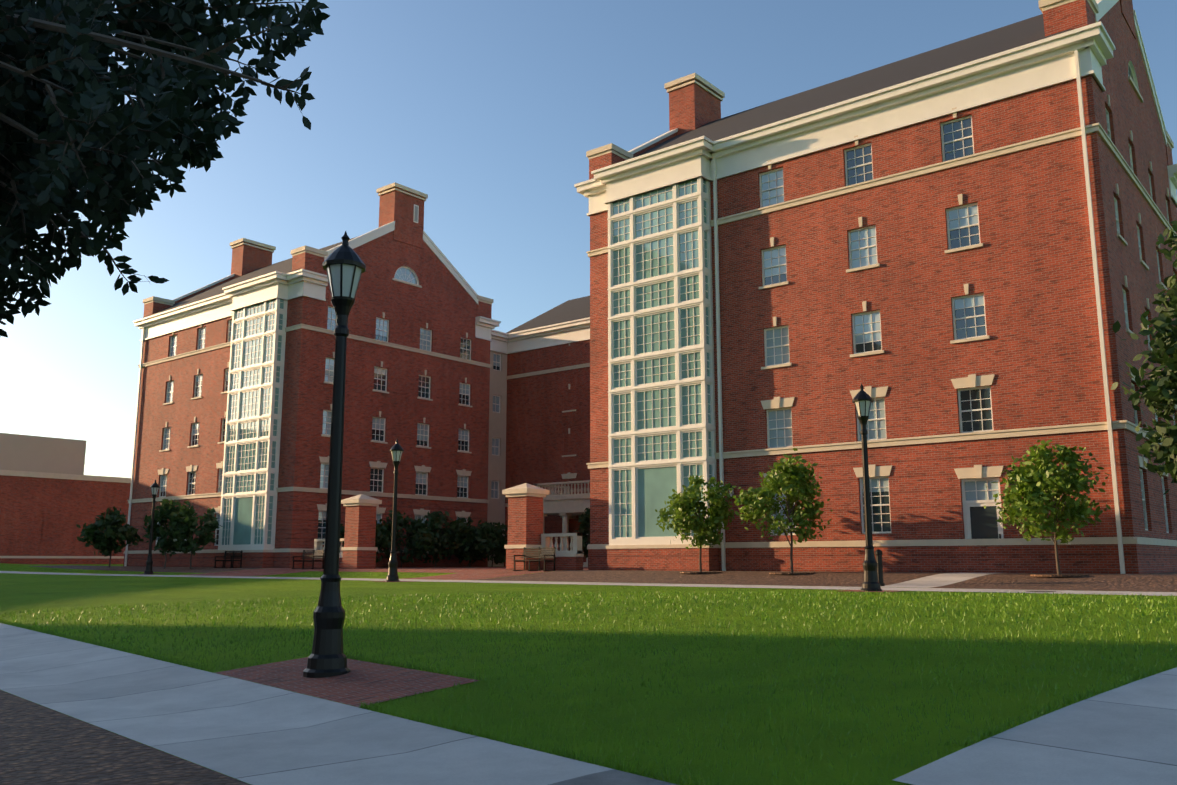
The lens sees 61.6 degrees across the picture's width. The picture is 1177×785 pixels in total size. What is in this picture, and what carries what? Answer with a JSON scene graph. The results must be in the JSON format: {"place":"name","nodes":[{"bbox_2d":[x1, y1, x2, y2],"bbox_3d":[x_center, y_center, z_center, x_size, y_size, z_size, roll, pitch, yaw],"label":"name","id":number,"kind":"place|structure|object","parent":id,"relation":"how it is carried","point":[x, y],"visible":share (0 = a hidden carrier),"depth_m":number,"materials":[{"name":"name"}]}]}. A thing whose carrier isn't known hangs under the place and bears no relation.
{"place":"outdoors","nodes":[
{"label":"outdoors","id":0,"kind":"place"},
{"bbox_2d":[0,563,1176,784],"bbox_3d":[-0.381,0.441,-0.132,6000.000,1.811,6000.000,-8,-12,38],"label":"lawn","id":1,"kind":"structure","parent":0,"point":[42,593],"depth_m":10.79,"materials":[{"name":"green plant"}]},
{"bbox_2d":[0,433,130,563],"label":"building","id":2,"kind":"structure","parent":1,"relation":"on","point":[52,495],"depth_m":84.06,"materials":[{"name":"red brick"}]},
{"bbox_2d":[0,690,249,784],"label":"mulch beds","id":3,"kind":"object","parent":1,"relation":"on","point":[41,745],"visible":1,"depth_m":6.93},
{"bbox_2d":[0,0,329,337],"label":"tree","id":4,"kind":"object","parent":1,"relation":"on","point":[69,127],"visible":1,"depth_m":3.28,"materials":[{"name":"green plant"}]},
{"bbox_2d":[123,182,500,567],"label":"hall block","id":5,"kind":"structure","parent":1,"relation":"on","point":[234,404],"depth_m":62.18,"materials":[{"name":"red brick"}]},
{"bbox_2d":[137,567,899,706],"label":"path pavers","id":6,"kind":"object","parent":1,"relation":"on","point":[364,682],"visible":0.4,"depth_m":10.48,"materials":[{"name":"red brick"}]},
{"bbox_2d":[143,479,159,573],"bbox_3d":[-23.128,7.097,52.328,0.500,5.030,0.500,-8,-12,38],"label":"lamp post","id":7,"kind":"object","parent":6,"relation":"on","point":[154,486],"visible":0.9,"depth_m":52.23,"materials":[{"name":"black metal"}]},
{"bbox_2d":[292,550,324,568],"bbox_3d":[-14.332,8.541,50.506,1.800,0.980,0.740,-8,-12,38],"label":"bench","id":8,"kind":"object","parent":6,"relation":"on","point":[308,552],"visible":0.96,"depth_m":50.48,"materials":[{"name":"black metal"}]},
{"bbox_2d":[314,538,343,567],"bbox_3d":[-13.052,8.526,51.380,3.700,1.830,0.550,-8,-12,38],"label":"balustrade","id":9,"kind":"object","parent":6,"relation":"on","point":[318,543],"visible":0.25,"depth_m":52.08,"materials":[{"name":"stone"}]},
{"bbox_2d":[303,231,365,677],"bbox_3d":[-2.830,0.585,11.091,0.500,5.030,0.500,-8,-12,38],"label":"lamp post","id":10,"kind":"object","parent":6,"relation":"on","point":[344,266],"visible":0.98,"depth_m":10.95,"materials":[{"name":"black metal"}]},
{"bbox_2d":[341,494,381,568],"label":"gate pier","id":11,"kind":"structure","parent":6,"relation":"on","point":[359,548],"depth_m":49.25,"materials":[{"name":"brick"}]},
{"bbox_2d":[339,519,402,562],"bbox_3d":[-12.513,8.533,56.249,3.876,3.053,3.845,7,-12,-36],"label":"shrub","id":12,"kind":"object","parent":6,"relation":"on","point":[381,542],"visible":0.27,"depth_m":55.70,"materials":[{"name":"green plant"}]},
{"bbox_2d":[385,439,403,581],"bbox_3d":[-6.792,4.099,34.633,0.500,5.030,0.500,-8,-12,38],"label":"lamp post","id":13,"kind":"object","parent":6,"relation":"on","point":[396,450],"visible":0.96,"depth_m":34.52,"materials":[{"name":"black metal"}]},
{"bbox_2d":[376,510,444,566],"bbox_3d":[-10.750,8.603,58.049,4.263,3.329,3.847,0,-10,0],"label":"shrub","id":14,"kind":"object","parent":6,"relation":"on","point":[425,543],"visible":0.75,"depth_m":57.73,"materials":[{"name":"green plant"}]},
{"bbox_2d":[406,511,470,566],"bbox_3d":[-9.184,8.911,60.221,3.953,3.457,4.016,1,-10,-4],"label":"shrub","id":15,"kind":"object","parent":6,"relation":"on","point":[453,541],"visible":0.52,"depth_m":59.82,"materials":[{"name":"green plant"}]},
{"bbox_2d":[438,516,498,566],"bbox_3d":[-7.437,9.316,62.126,4.019,3.299,3.508,-8,-12,38],"label":"shrub","id":16,"kind":"object","parent":6,"relation":"on","point":[483,545],"visible":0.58,"depth_m":61.44,"materials":[{"name":"green plant"}]},
{"bbox_2d":[466,521,507,566],"bbox_3d":[-6.487,9.864,64.412,3.963,2.989,3.270,5,-11,-28],"label":"shrub","id":17,"kind":"object","parent":6,"relation":"on","point":[499,552],"visible":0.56,"depth_m":63.97,"materials":[{"name":"green plant"}]},
{"bbox_2d":[502,483,548,569],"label":"gate pier","id":18,"kind":"structure","parent":6,"relation":"on","point":[525,515],"depth_m":42.22,"materials":[{"name":"brick"}]},
{"bbox_2d":[513,547,555,570],"bbox_3d":[-2.237,6.881,40.796,1.800,0.980,0.740,-8,-12,38],"label":"bench","id":19,"kind":"object","parent":6,"relation":"on","point":[538,553],"visible":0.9,"depth_m":40.93,"materials":[{"name":"black"}]},
{"bbox_2d":[540,533,583,569],"bbox_3d":[-1.150,6.893,41.826,2.000,1.830,0.550,-8,-12,38],"label":"balustrade","id":20,"kind":"object","parent":6,"relation":"on","point":[571,559],"visible":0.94,"depth_m":41.52,"materials":[{"name":"stone"}]},
{"bbox_2d":[575,508,589,557],"bbox_3d":[0.082,8.422,57.349,2.141,3.512,2.216,-8,-12,38],"label":"shrub","id":21,"kind":"object","parent":6,"relation":"on","point":[584,527],"visible":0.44,"depth_m":57.25,"materials":[{"name":"green plant"}]},
{"bbox_2d":[852,383,881,590],"bbox_3d":[6.700,2.248,23.802,0.500,5.030,0.500,-8,-12,38],"label":"lamp post","id":22,"kind":"object","parent":6,"relation":"on","point":[862,400],"visible":0.96,"depth_m":23.69,"materials":[{"name":"black metal"}]},
{"bbox_2d":[487,296,589,566],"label":"brick building","id":23,"kind":"structure","parent":1,"relation":"on","point":[539,415],"depth_m":70.68,"materials":[{"name":"red brick"}]},
{"bbox_2d":[0,571,1176,784],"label":"concrete paths","id":24,"kind":"structure","parent":1,"relation":"on","point":[248,731],"depth_m":7.41,"materials":[{"name":"grey concrete"}]},
{"bbox_2d":[1026,591,1055,591],"bbox_3d":[10.395,4.575,22.706,0.643,0.012,0.660,-8,-12,38],"label":"manhole","id":25,"kind":"object","parent":24,"relation":"on","point":[1040,591],"visible":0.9,"depth_m":22.48,"materials":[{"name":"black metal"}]},
{"bbox_2d":[29,565,1176,591],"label":"river rock beds","id":26,"kind":"object","parent":1,"relation":"on","point":[1157,582],"visible":0.81,"depth_m":30.39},
{"bbox_2d":[76,506,143,566],"bbox_3d":[-29.953,9.127,62.278,3.460,3.820,4.190,0,-10,0],"label":"tree","id":27,"kind":"object","parent":26,"relation":"on","point":[111,527],"visible":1,"depth_m":61.29,"materials":[{"name":"green plant"}]},
{"bbox_2d":[142,499,199,568],"bbox_3d":[-24.428,8.191,57.786,3.146,4.262,2.737,-8,-12,38],"label":"tree","id":28,"kind":"object","parent":26,"relation":"on","point":[162,517],"visible":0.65,"depth_m":57.57,"materials":[{"name":"green plant"}]},
{"bbox_2d":[169,501,222,568],"bbox_3d":[-22.362,8.060,55.869,3.176,3.896,2.559,-8,-12,38],"label":"tree","id":29,"kind":"object","parent":26,"relation":"on","point":[184,526],"visible":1,"depth_m":55.55,"materials":[{"name":"green plant"}]},
{"bbox_2d":[214,550,242,567],"bbox_3d":[-20.452,9.470,56.058,1.800,0.980,0.740,-8,-12,38],"label":"bench","id":30,"kind":"object","parent":26,"relation":"on","point":[233,555],"visible":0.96,"depth_m":56.16,"materials":[{"name":"black metal"}]},
{"bbox_2d":[655,475,739,571],"bbox_3d":[3.939,4.689,35.388,3.228,3.582,2.559,6,-11,-32],"label":"tree","id":31,"kind":"object","parent":26,"relation":"on","point":[684,504],"visible":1,"depth_m":35.00,"materials":[{"name":"green plant"}]},
{"bbox_2d":[680,572,721,573],"bbox_3d":[3.993,6.407,35.141,1.477,0.050,1.500,-8,-12,38],"label":"mulch ring","id":32,"kind":"object","parent":26,"relation":"on","point":[701,572],"visible":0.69,"depth_m":34.51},
{"bbox_2d":[733,448,832,572],"bbox_3d":[6.572,3.972,33.127,3.467,4.235,2.727,5,-11,-29],"label":"tree","id":33,"kind":"object","parent":26,"relation":"on","point":[791,478],"visible":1,"depth_m":32.92,"materials":[{"name":"green plant"}]},
{"bbox_2d":[769,572,814,573],"bbox_3d":[6.784,6.024,32.900,1.477,0.050,1.500,-8,-12,38],"label":"mulch ring","id":34,"kind":"object","parent":26,"relation":"on","point":[791,573],"visible":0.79,"depth_m":32.76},
{"bbox_2d":[875,549,884,585],"bbox_3d":[7.965,4.803,27.030,0.240,1.030,0.240,-8,-12,38],"label":"bollard","id":35,"kind":"object","parent":26,"relation":"on","point":[878,553],"visible":0.71,"depth_m":26.97,"materials":[{"name":"black metal"}]},
{"bbox_2d":[984,440,1110,574],"bbox_3d":[12.931,3.267,27.977,3.483,3.891,3.292,-8,-12,38],"label":"tree","id":36,"kind":"object","parent":26,"relation":"on","point":[1037,486],"visible":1,"depth_m":27.57,"materials":[{"name":"green plant"}]},
{"bbox_2d":[1030,574,1088,576],"bbox_3d":[13.220,5.141,27.734,1.477,0.050,1.500,-8,-12,38],"label":"mulch ring","id":37,"kind":"object","parent":26,"relation":"on","point":[1056,575],"visible":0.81,"depth_m":27.24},
{"bbox_2d":[574,0,1176,573],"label":"hall block","id":38,"kind":"structure","parent":1,"relation":"on","point":[952,260],"depth_m":34.98,"materials":[{"name":"brick"}]},
{"bbox_2d":[1111,220,1176,494],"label":"column tree","id":39,"kind":"object","parent":1,"relation":"on","point":[1156,391],"visible":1,"depth_m":26.28,"materials":[{"name":"green plant"}]},
{"bbox_2d":[0,0,1176,477],"label":"sky","id":40,"kind":"structure","parent":0,"point":[492,111],"materials":[{"name":"blue"}]}
]}

